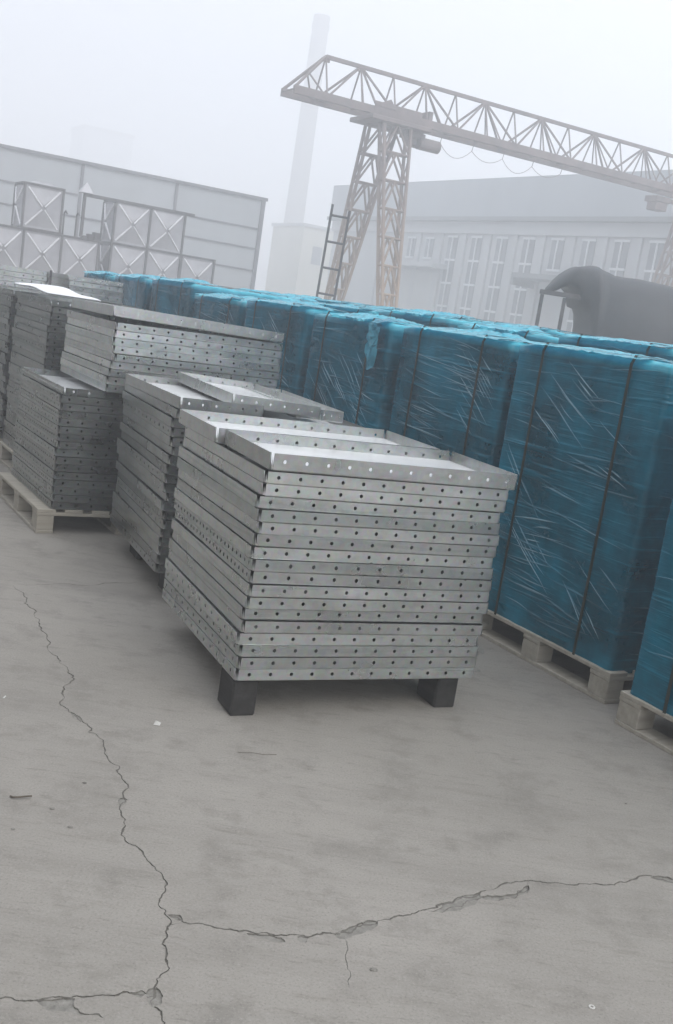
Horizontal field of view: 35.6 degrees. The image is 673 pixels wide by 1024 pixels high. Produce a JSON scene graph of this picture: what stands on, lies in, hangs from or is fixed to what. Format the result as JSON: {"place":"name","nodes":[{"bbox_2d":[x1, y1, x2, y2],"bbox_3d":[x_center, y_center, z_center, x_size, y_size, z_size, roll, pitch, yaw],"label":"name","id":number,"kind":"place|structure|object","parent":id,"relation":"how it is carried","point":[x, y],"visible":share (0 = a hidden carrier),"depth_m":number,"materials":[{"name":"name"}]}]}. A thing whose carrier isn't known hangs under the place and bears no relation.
{"place":"outdoors","nodes":[
{"label":"outdoors","id":0,"kind":"place"},
{"bbox_2d":[69,124,134,169],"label":"block","id":1,"kind":"structure","parent":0,"point":[98,145],"depth_m":199.59,"materials":[{"name":"brick"}]},
{"bbox_2d":[149,277,292,317],"bbox_3d":[-1.130,-1.345,9.552,1.077,1.458,1.015,2,12,-31],"label":"wrapped bale","id":2,"kind":"object","parent":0,"point":[175,296],"visible":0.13,"depth_m":9.10,"materials":[{"name":"plastic"}]},
{"bbox_2d":[192,293,269,333],"bbox_3d":[-0.618,-1.058,8.655,1.073,1.375,1.013,3,12,-30],"label":"wrapped bale","id":3,"kind":"object","parent":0,"point":[226,308],"visible":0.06,"depth_m":8.24,"materials":[{"name":"plastic"}]},
{"bbox_2d":[265,223,333,298],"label":"boiler house","id":4,"kind":"structure","parent":0,"point":[295,257],"depth_m":90.72,"materials":[{"name":"concrete"}]},
{"bbox_2d":[244,298,415,396],"bbox_3d":[-0.112,-0.821,7.750,1.077,1.395,1.013,2,12,-30],"label":"wrapped bale","id":5,"kind":"object","parent":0,"point":[291,320],"visible":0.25,"depth_m":7.18,"materials":[{"name":"plastic"}]},
{"bbox_2d":[0,461,672,1023],"bbox_3d":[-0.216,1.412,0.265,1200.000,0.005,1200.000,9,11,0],"label":"ground","id":6,"kind":"structure","parent":0,"point":[490,847],"depth_m":3.02,"materials":[{"name":"concrete"}]},
{"bbox_2d":[0,224,100,286],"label":"panel tank","id":7,"kind":"object","parent":6,"relation":"on","point":[47,251],"visible":0.35,"depth_m":29.94,"materials":[{"name":"metal"}]},
{"bbox_2d":[11,181,65,234],"bbox_3d":[-8.569,-8.733,30.035,1.233,1.370,1.229,2,12,-30],"label":"panel tank","id":8,"kind":"object","parent":7,"relation":"on","point":[37,205],"visible":0.96,"depth_m":29.62,"materials":[{"name":"metal"}]},
{"bbox_2d":[0,472,121,534],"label":"wooden pallet","id":9,"kind":"object","parent":6,"relation":"on","point":[35,513],"visible":0.33,"depth_m":6.18,"materials":[{"name":"brown wood"}]},
{"bbox_2d":[11,468,112,510],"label":"flanged panel","id":10,"kind":"object","parent":9,"relation":"on","point":[41,496],"visible":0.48,"depth_m":6.08,"materials":[{"name":"metal"}]},
{"bbox_2d":[13,462,112,503],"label":"flanged panel","id":11,"kind":"object","parent":10,"relation":"on","point":[72,498],"visible":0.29,"depth_m":6.06,"materials":[{"name":"metal"}]},
{"bbox_2d":[12,455,115,496],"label":"flanged panel","id":12,"kind":"object","parent":11,"relation":"on","point":[41,481],"visible":0.29,"depth_m":6.06,"materials":[{"name":"metal"}]},
{"bbox_2d":[13,449,116,489],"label":"flanged panel","id":13,"kind":"object","parent":12,"relation":"on","point":[51,481],"visible":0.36,"depth_m":6.05,"materials":[{"name":"metal"}]},
{"bbox_2d":[13,441,118,481],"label":"flanged panel","id":14,"kind":"object","parent":13,"relation":"on","point":[36,461],"visible":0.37,"depth_m":6.05,"materials":[{"name":"metal"}]},
{"bbox_2d":[15,435,117,474],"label":"flanged panel","id":15,"kind":"object","parent":14,"relation":"on","point":[71,468],"visible":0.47,"depth_m":6.04,"materials":[{"name":"metal"}]},
{"bbox_2d":[15,428,117,467],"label":"flanged panel","id":16,"kind":"object","parent":15,"relation":"on","point":[61,460],"visible":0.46,"depth_m":6.03,"materials":[{"name":"metal"}]},
{"bbox_2d":[15,421,118,459],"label":"flanged panel","id":17,"kind":"object","parent":16,"relation":"on","point":[46,445],"visible":0.32,"depth_m":6.02,"materials":[{"name":"metal"}]},
{"bbox_2d":[16,415,116,452],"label":"flanged panel","id":18,"kind":"object","parent":17,"relation":"on","point":[69,445],"visible":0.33,"depth_m":6.01,"materials":[{"name":"metal"}]},
{"bbox_2d":[16,407,125,444],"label":"flanged panel","id":19,"kind":"object","parent":18,"relation":"on","point":[65,437],"visible":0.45,"depth_m":5.99,"materials":[{"name":"metal"}]},
{"bbox_2d":[18,401,120,437],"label":"flanged panel","id":20,"kind":"object","parent":19,"relation":"on","point":[56,428],"visible":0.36,"depth_m":6.00,"materials":[{"name":"metal"}]},
{"bbox_2d":[18,394,128,430],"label":"flanged panel","id":21,"kind":"object","parent":20,"relation":"on","point":[67,422],"visible":0.31,"depth_m":5.98,"materials":[{"name":"metal"}]},
{"bbox_2d":[19,387,122,422],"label":"flanged panel","id":22,"kind":"object","parent":21,"relation":"on","point":[53,410],"visible":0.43,"depth_m":5.99,"materials":[{"name":"metal"}]},
{"bbox_2d":[20,381,123,415],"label":"flanged panel","id":23,"kind":"object","parent":22,"relation":"on","point":[73,407],"visible":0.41,"depth_m":5.97,"materials":[{"name":"metal"}]},
{"bbox_2d":[20,374,122,408],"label":"flanged panel","id":24,"kind":"object","parent":23,"relation":"on","point":[49,392],"visible":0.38,"depth_m":5.96,"materials":[{"name":"metal"}]},
{"bbox_2d":[22,367,122,400],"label":"flanged panel","id":25,"kind":"object","parent":24,"relation":"on","point":[62,383],"visible":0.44,"depth_m":6.28,"materials":[{"name":"metal"}]},
{"bbox_2d":[60,365,132,394],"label":"flanged panel","id":26,"kind":"object","parent":25,"relation":"on","point":[94,382],"visible":0.14,"depth_m":6.11,"materials":[{"name":"metal"}]},
{"bbox_2d":[60,358,180,385],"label":"flanged panel","id":27,"kind":"object","parent":26,"relation":"on","point":[103,378],"visible":0.11,"depth_m":6.12,"materials":[{"name":"metal"}]},
{"bbox_2d":[62,351,275,388],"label":"flanged panel","id":28,"kind":"object","parent":27,"relation":"on","point":[96,367],"visible":0.22,"depth_m":6.05,"materials":[{"name":"metal"}]},
{"bbox_2d":[64,344,276,386],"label":"flanged panel","id":29,"kind":"object","parent":28,"relation":"on","point":[104,362],"visible":0.48,"depth_m":6.13,"materials":[{"name":"metal"}]},
{"bbox_2d":[64,337,279,379],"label":"flanged panel","id":30,"kind":"object","parent":29,"relation":"on","point":[131,359],"visible":0.54,"depth_m":6.14,"materials":[{"name":"metal"}]},
{"bbox_2d":[65,331,279,372],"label":"flanged panel","id":31,"kind":"object","parent":30,"relation":"on","point":[170,355],"visible":0.62,"depth_m":6.12,"materials":[{"name":"metal"}]},
{"bbox_2d":[65,324,279,364],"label":"flanged panel","id":32,"kind":"object","parent":31,"relation":"on","point":[161,347],"visible":0.52,"depth_m":6.12,"materials":[{"name":"metal"}]},
{"bbox_2d":[67,317,281,358],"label":"flanged panel","id":33,"kind":"object","parent":32,"relation":"on","point":[177,341],"visible":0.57,"depth_m":6.11,"materials":[{"name":"metal"}]},
{"bbox_2d":[67,310,282,350],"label":"flanged panel","id":34,"kind":"object","parent":33,"relation":"on","point":[129,325],"visible":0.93,"depth_m":6.22,"materials":[{"name":"metal"}]},
{"bbox_2d":[71,298,283,342],"bbox_3d":[-1.000,-1.188,6.497,1.050,0.057,1.000,4,11,-28],"label":"panel tray","id":35,"kind":"object","parent":34,"relation":"on","point":[163,318],"visible":1,"depth_m":6.09,"materials":[{"name":"metal"}]},
{"bbox_2d":[0,144,267,289],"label":"storage shed","id":36,"kind":"structure","parent":6,"relation":"on","point":[223,228],"depth_m":45.07,"materials":[{"name":"grey metal"}]},
{"bbox_2d":[78,183,194,279],"bbox_3d":[-6.322,-7.543,31.639,3.540,4.030,1.260,2,12,-30],"label":"panel tank","id":37,"kind":"object","parent":6,"relation":"on","point":[138,238],"visible":0.62,"depth_m":31.21,"materials":[{"name":"metal"}]},
{"bbox_2d":[158,573,164,589],"bbox_3d":[-0.807,0.325,5.187,0.100,0.138,0.160,4,12,-25],"label":"timber block","id":38,"kind":"object","parent":6,"relation":"on","point":[161,580],"depth_m":5.19,"materials":[{"name":"grey wood"}]},
{"bbox_2d":[110,514,165,572],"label":"flanged panel","id":39,"kind":"object","parent":38,"relation":"on","point":[147,558],"visible":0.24,"depth_m":5.26,"materials":[{"name":"metal"}]},
{"bbox_2d":[111,507,167,564],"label":"flanged panel","id":40,"kind":"object","parent":39,"relation":"on","point":[145,546],"visible":0.09,"depth_m":5.25,"materials":[{"name":"metal"}]},
{"bbox_2d":[112,499,168,555],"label":"flanged panel","id":41,"kind":"object","parent":40,"relation":"on","point":[152,544],"visible":0.05,"depth_m":5.23,"materials":[{"name":"metal"}]},
{"bbox_2d":[113,491,169,546],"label":"flanged panel","id":42,"kind":"object","parent":41,"relation":"on","point":[124,505],"visible":0.09,"depth_m":5.26,"materials":[{"name":"metal"}]},
{"bbox_2d":[116,484,172,537],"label":"flanged panel","id":43,"kind":"object","parent":42,"relation":"on","point":[157,529],"visible":0.1,"depth_m":5.23,"materials":[{"name":"metal"}]},
{"bbox_2d":[117,476,172,529],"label":"flanged panel","id":44,"kind":"object","parent":43,"relation":"on","point":[145,507],"visible":0.21,"depth_m":5.22,"materials":[{"name":"metal"}]},
{"bbox_2d":[118,471,174,519],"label":"flanged panel","id":45,"kind":"object","parent":44,"relation":"on","point":[165,515],"visible":0.08,"depth_m":5.12,"materials":[{"name":"metal"}]},
{"bbox_2d":[116,460,175,511],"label":"flanged panel","id":46,"kind":"object","parent":45,"relation":"on","point":[154,497],"visible":0.1,"depth_m":5.22,"materials":[{"name":"metal"}]},
{"bbox_2d":[118,455,174,501],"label":"flanged panel","id":47,"kind":"object","parent":46,"relation":"on","point":[167,497],"visible":0.07,"depth_m":5.18,"materials":[{"name":"metal"}]},
{"bbox_2d":[117,446,176,492],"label":"flanged panel","id":48,"kind":"object","parent":47,"relation":"on","point":[154,479],"visible":0.05,"depth_m":5.14,"materials":[{"name":"metal"}]},
{"bbox_2d":[117,437,178,483],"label":"flanged panel","id":49,"kind":"object","parent":48,"relation":"on","point":[142,460],"visible":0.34,"depth_m":5.19,"materials":[{"name":"metal"}]},
{"bbox_2d":[121,431,178,474],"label":"flanged panel","id":50,"kind":"object","parent":49,"relation":"on","point":[160,464],"visible":0.06,"depth_m":5.13,"materials":[{"name":"metal"}]},
{"bbox_2d":[120,421,187,465],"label":"flanged panel","id":51,"kind":"object","parent":50,"relation":"on","point":[154,449],"visible":0.08,"depth_m":5.21,"materials":[{"name":"metal"}]},
{"bbox_2d":[123,415,190,455],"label":"flanged panel","id":52,"kind":"object","parent":51,"relation":"on","point":[172,451],"visible":0.03,"depth_m":5.19,"materials":[{"name":"metal"}]},
{"bbox_2d":[123,406,195,446],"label":"flanged panel","id":53,"kind":"object","parent":52,"relation":"on","point":[160,434],"visible":0.1,"depth_m":5.10,"materials":[{"name":"metal"}]},
{"bbox_2d":[123,399,185,437],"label":"flanged panel","id":54,"kind":"object","parent":53,"relation":"on","point":[163,427],"visible":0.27,"depth_m":5.08,"materials":[{"name":"metal"}]},
{"bbox_2d":[122,390,185,428],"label":"flanged panel","id":55,"kind":"object","parent":54,"relation":"on","point":[161,416],"visible":0.07,"depth_m":5.17,"materials":[{"name":"metal"}]},
{"bbox_2d":[125,384,363,434],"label":"flanged panel","id":56,"kind":"object","parent":55,"relation":"on","point":[170,410],"visible":0.08,"depth_m":5.39,"materials":[{"name":"metal"}]},
{"bbox_2d":[125,373,263,416],"bbox_3d":[-0.736,-0.594,5.287,0.416,0.055,0.960,3,12,-27],"label":"panel tray","id":57,"kind":"object","parent":56,"relation":"on","point":[173,392],"visible":0.91,"depth_m":5.04,"materials":[{"name":"metal"}]},
{"bbox_2d":[243,385,343,422],"bbox_3d":[-0.261,-0.588,5.644,0.260,0.055,0.940,4,12,-24],"label":"panel tray","id":58,"kind":"object","parent":56,"relation":"on","point":[328,413],"visible":0.37,"depth_m":5.27,"materials":[{"name":"metal"}]},
{"bbox_2d":[177,371,320,417],"bbox_3d":[-0.478,-0.616,5.452,0.458,0.056,0.980,6,11,-26],"label":"panel tray","id":59,"kind":"object","parent":58,"relation":"on","point":[227,390],"visible":0.99,"depth_m":5.34,"materials":[{"name":"metal"}]},
{"bbox_2d":[179,254,215,285],"bbox_3d":[-4.719,-6.750,32.918,1.233,2.500,1.229,2,12,-30],"label":"panel tank","id":60,"kind":"object","parent":6,"relation":"on","point":[195,268],"visible":0.2,"depth_m":32.33,"materials":[{"name":"metal"}]},
{"bbox_2d":[218,667,258,715],"bbox_3d":[-0.359,0.649,3.823,0.095,0.138,0.150,4,12,-25],"label":"timber block","id":61,"kind":"object","parent":6,"relation":"on","point":[236,698],"depth_m":3.76,"materials":[{"name":"grey wood"}]},
{"bbox_2d":[162,588,473,680],"bbox_3d":[-0.110,0.492,4.356,1.000,0.045,1.000,4,12,-25],"label":"flanged panel","id":62,"kind":"object","parent":61,"relation":"on","point":[228,666],"visible":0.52,"depth_m":3.92,"materials":[{"name":"metal"}]},
{"bbox_2d":[164,578,476,668],"bbox_3d":[-0.101,0.448,4.349,1.000,0.044,1.000,4,12,-25],"label":"flanged panel","id":63,"kind":"object","parent":62,"relation":"on","point":[228,652],"visible":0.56,"depth_m":3.92,"materials":[{"name":"metal"}]},
{"bbox_2d":[165,569,477,656],"bbox_3d":[-0.095,0.405,4.340,1.000,0.044,1.000,4,12,-25],"label":"flanged panel","id":64,"kind":"object","parent":63,"relation":"on","point":[335,651],"visible":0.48,"depth_m":3.90,"materials":[{"name":"metal"}]},
{"bbox_2d":[165,557,477,645],"bbox_3d":[-0.096,0.361,4.327,1.000,0.045,1.000,4,12,-25],"label":"flanged panel","id":65,"kind":"object","parent":64,"relation":"on","point":[234,634],"visible":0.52,"depth_m":3.90,"materials":[{"name":"metal"}]},
{"bbox_2d":[168,548,482,635],"bbox_3d":[-0.079,0.319,4.321,1.000,0.045,1.000,4,12,-25],"label":"flanged panel","id":66,"kind":"object","parent":65,"relation":"on","point":[340,627],"visible":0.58,"depth_m":3.90,"materials":[{"name":"metal"}]},
{"bbox_2d":[169,538,482,623],"bbox_3d":[-0.078,0.273,4.323,1.000,0.045,1.000,4,11,-25],"label":"flanged panel","id":67,"kind":"object","parent":66,"relation":"on","point":[231,602],"visible":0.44,"depth_m":3.90,"materials":[{"name":"metal"}]},
{"bbox_2d":[172,530,487,613],"bbox_3d":[-0.060,0.233,4.305,1.000,0.046,1.000,4,12,-25],"label":"flanged panel","id":68,"kind":"object","parent":67,"relation":"on","point":[244,600],"visible":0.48,"depth_m":3.87,"materials":[{"name":"metal"}]},
{"bbox_2d":[171,518,489,602],"bbox_3d":[-0.059,0.189,4.295,1.000,0.044,1.000,4,12,-26],"label":"flanged panel","id":69,"kind":"object","parent":68,"relation":"on","point":[223,567],"visible":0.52,"depth_m":3.87,"materials":[{"name":"metal"}]},
{"bbox_2d":[175,510,491,591],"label":"flanged panel","id":70,"kind":"object","parent":69,"relation":"on","point":[242,570],"visible":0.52,"depth_m":3.86,"materials":[{"name":"metal"}]},
{"bbox_2d":[174,498,492,579],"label":"flanged panel","id":71,"kind":"object","parent":70,"relation":"on","point":[287,566],"visible":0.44,"depth_m":3.85,"materials":[{"name":"metal"}]},
{"bbox_2d":[174,487,492,568],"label":"flanged panel","id":72,"kind":"object","parent":71,"relation":"on","point":[242,545],"visible":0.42,"depth_m":3.85,"materials":[{"name":"metal"}]},
{"bbox_2d":[177,478,496,557],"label":"flanged panel","id":73,"kind":"object","parent":72,"relation":"on","point":[246,533],"visible":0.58,"depth_m":3.84,"materials":[{"name":"metal"}]},
{"bbox_2d":[178,469,499,546],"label":"flanged panel","id":74,"kind":"object","parent":73,"relation":"on","point":[282,529],"visible":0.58,"depth_m":3.83,"materials":[{"name":"metal"}]},
{"bbox_2d":[177,457,499,534],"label":"flanged panel","id":75,"kind":"object","parent":74,"relation":"on","point":[293,517],"visible":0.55,"depth_m":3.82,"materials":[{"name":"metal"}]},
{"bbox_2d":[178,446,499,523],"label":"flanged panel","id":76,"kind":"object","parent":75,"relation":"on","point":[241,490],"visible":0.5,"depth_m":3.82,"materials":[{"name":"metal"}]},
{"bbox_2d":[183,436,505,512],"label":"flanged panel","id":77,"kind":"object","parent":76,"relation":"on","point":[260,487],"visible":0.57,"depth_m":3.81,"materials":[{"name":"metal"}]},
{"bbox_2d":[185,427,508,500],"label":"flanged panel","id":78,"kind":"object","parent":77,"relation":"on","point":[257,471],"visible":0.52,"depth_m":3.81,"materials":[{"name":"metal"}]},
{"bbox_2d":[179,409,439,455],"bbox_3d":[-0.118,-0.324,4.461,1.000,0.060,0.520,4,12,-25],"label":"panel tray","id":79,"kind":"object","parent":78,"relation":"on","point":[215,427],"visible":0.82,"depth_m":4.61,"materials":[{"name":"metal"}]},
{"bbox_2d":[225,429,517,489],"bbox_3d":[0.129,-0.199,3.985,1.000,0.060,0.520,4,12,-25],"label":"panel tray","id":80,"kind":"object","parent":78,"relation":"on","point":[285,453],"visible":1,"depth_m":3.93,"materials":[{"name":"metal"}]},
{"bbox_2d":[284,13,329,222],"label":"brick chimney","id":81,"kind":"object","parent":6,"relation":"on","point":[299,181],"visible":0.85,"depth_m":128.12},
{"bbox_2d":[316,204,350,299],"bbox_3d":[-0.209,-3.977,19.618,0.467,3.429,0.060,9,11,0],"label":"steel ladder","id":82,"kind":"object","parent":6,"relation":"on","point":[324,253],"visible":0.58,"depth_m":19.43,"materials":[{"name":"grey metal"}]},
{"bbox_2d":[417,678,457,707],"bbox_3d":[0.405,0.693,4.215,0.095,0.138,0.150,4,12,-25],"label":"timber block","id":83,"kind":"object","parent":6,"relation":"on","point":[434,693],"depth_m":4.16,"materials":[{"name":"grey wood"}]},
{"bbox_2d":[280,55,672,307],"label":"gantry crane","id":84,"kind":"object","parent":6,"relation":"on","point":[409,126],"visible":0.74,"depth_m":35.02,"materials":[{"name":"grey paint"}]},
{"bbox_2d":[326,170,672,333],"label":"factory hall","id":85,"kind":"structure","parent":6,"relation":"on","point":[505,249],"depth_m":56.63,"materials":[{"name":"metal"}]},
{"bbox_2d":[399,269,439,311],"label":"door","id":86,"kind":"structure","parent":85,"relation":"in","point":[423,279],"depth_m":63.29,"materials":[{"name":"grey metal"}]},
{"bbox_2d":[436,235,458,311],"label":"window","id":87,"kind":"structure","parent":85,"relation":"in","point":[442,304],"depth_m":61.07,"materials":[{"name":"white glass"}]},
{"bbox_2d":[459,236,482,318],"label":"window","id":88,"kind":"structure","parent":85,"relation":"in","point":[476,244],"depth_m":59.26,"materials":[{"name":"white glass"}]},
{"bbox_2d":[483,236,508,321],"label":"window","id":89,"kind":"structure","parent":85,"relation":"in","point":[501,245],"depth_m":57.44,"materials":[{"name":"white glass"}]},
{"bbox_2d":[509,237,535,323],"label":"window","id":90,"kind":"structure","parent":85,"relation":"in","point":[529,242],"depth_m":55.63,"materials":[{"name":"white glass"}]},
{"bbox_2d":[480,609,634,703],"bbox_3d":[1.354,0.655,5.184,1.040,0.140,1.040,2,12,-30],"label":"wooden pallet","id":91,"kind":"object","parent":6,"relation":"on","point":[603,686],"visible":0.23,"depth_m":4.80,"materials":[{"name":"brown wood"}]},
{"bbox_2d":[482,341,672,672],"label":"wrapped bale","id":92,"kind":"object","parent":91,"relation":"on","point":[586,456],"visible":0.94,"depth_m":4.66,"materials":[{"name":"plastic"}]},
{"bbox_2d":[545,266,672,348],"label":"tarpaulin","id":93,"kind":"object","parent":6,"relation":"on","point":[610,305],"visible":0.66,"depth_m":16.28,"materials":[{"name":"grey fabric"}]},
{"bbox_2d":[614,690,672,755],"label":"wooden pallet","id":94,"kind":"object","parent":6,"relation":"on","point":[635,715],"visible":0.77,"depth_m":4.20,"materials":[{"name":"brown wood"}]},
{"bbox_2d":[630,495,672,715],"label":"wrapped bale","id":95,"kind":"object","parent":94,"relation":"on","point":[652,684],"visible":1,"depth_m":4.12,"materials":[{"name":"plastic"}]},
{"bbox_2d":[0,0,672,290],"label":"sky","id":96,"kind":"structure","parent":0,"point":[197,84],"materials":[{"name":"white"}]},
{"bbox_2d":[303,311,429,437],"bbox_3d":[0.409,-0.561,6.847,1.075,1.375,1.015,3,12,-30],"label":"wrapped bale","id":97,"kind":"object","parent":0,"point":[352,366],"visible":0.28,"depth_m":6.41,"materials":[{"name":"plastic"}]},
{"bbox_2d":[388,325,531,467],"bbox_3d":[0.945,-0.313,5.957,1.077,1.375,1.013,2,12,-31],"label":"wrapped bale","id":98,"kind":"object","parent":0,"point":[453,389],"visible":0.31,"depth_m":5.56,"materials":[{"name":"plastic"}]},
{"bbox_2d":[379,309,552,336],"bbox_3d":[0.885,-0.798,8.242,1.074,1.470,1.013,3,12,-30],"label":"wrapped bale","id":99,"kind":"object","parent":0,"point":[420,316],"visible":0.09,"depth_m":7.76,"materials":[{"name":"plastic"}]},
{"bbox_2d":[457,323,559,346],"bbox_3d":[1.403,-0.539,7.343,1.074,1.448,1.017,2,12,-30],"label":"wrapped bale","id":100,"kind":"object","parent":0,"point":[538,335],"visible":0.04,"depth_m":6.86,"materials":[{"name":"plastic"}]},
{"bbox_2d":[558,334,672,362],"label":"wrapped bale","id":101,"kind":"object","parent":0,"point":[649,349],"visible":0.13,"depth_m":6.04,"materials":[{"name":"plastic"}]},
{"bbox_3d":[-1.758,-0.836,10.598,1.040,0.140,1.040,2,12,-30],"label":"wooden pallet","id":102,"kind":"object","parent":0,"visible":0},
{"bbox_2d":[115,273,165,309],"bbox_3d":[-1.661,-1.588,10.449,1.073,1.443,1.013,2,12,-30],"label":"wrapped bale","id":103,"kind":"object","parent":102,"relation":"on","point":[137,288],"visible":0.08,"depth_m":9.94,"materials":[{"name":"plastic"}]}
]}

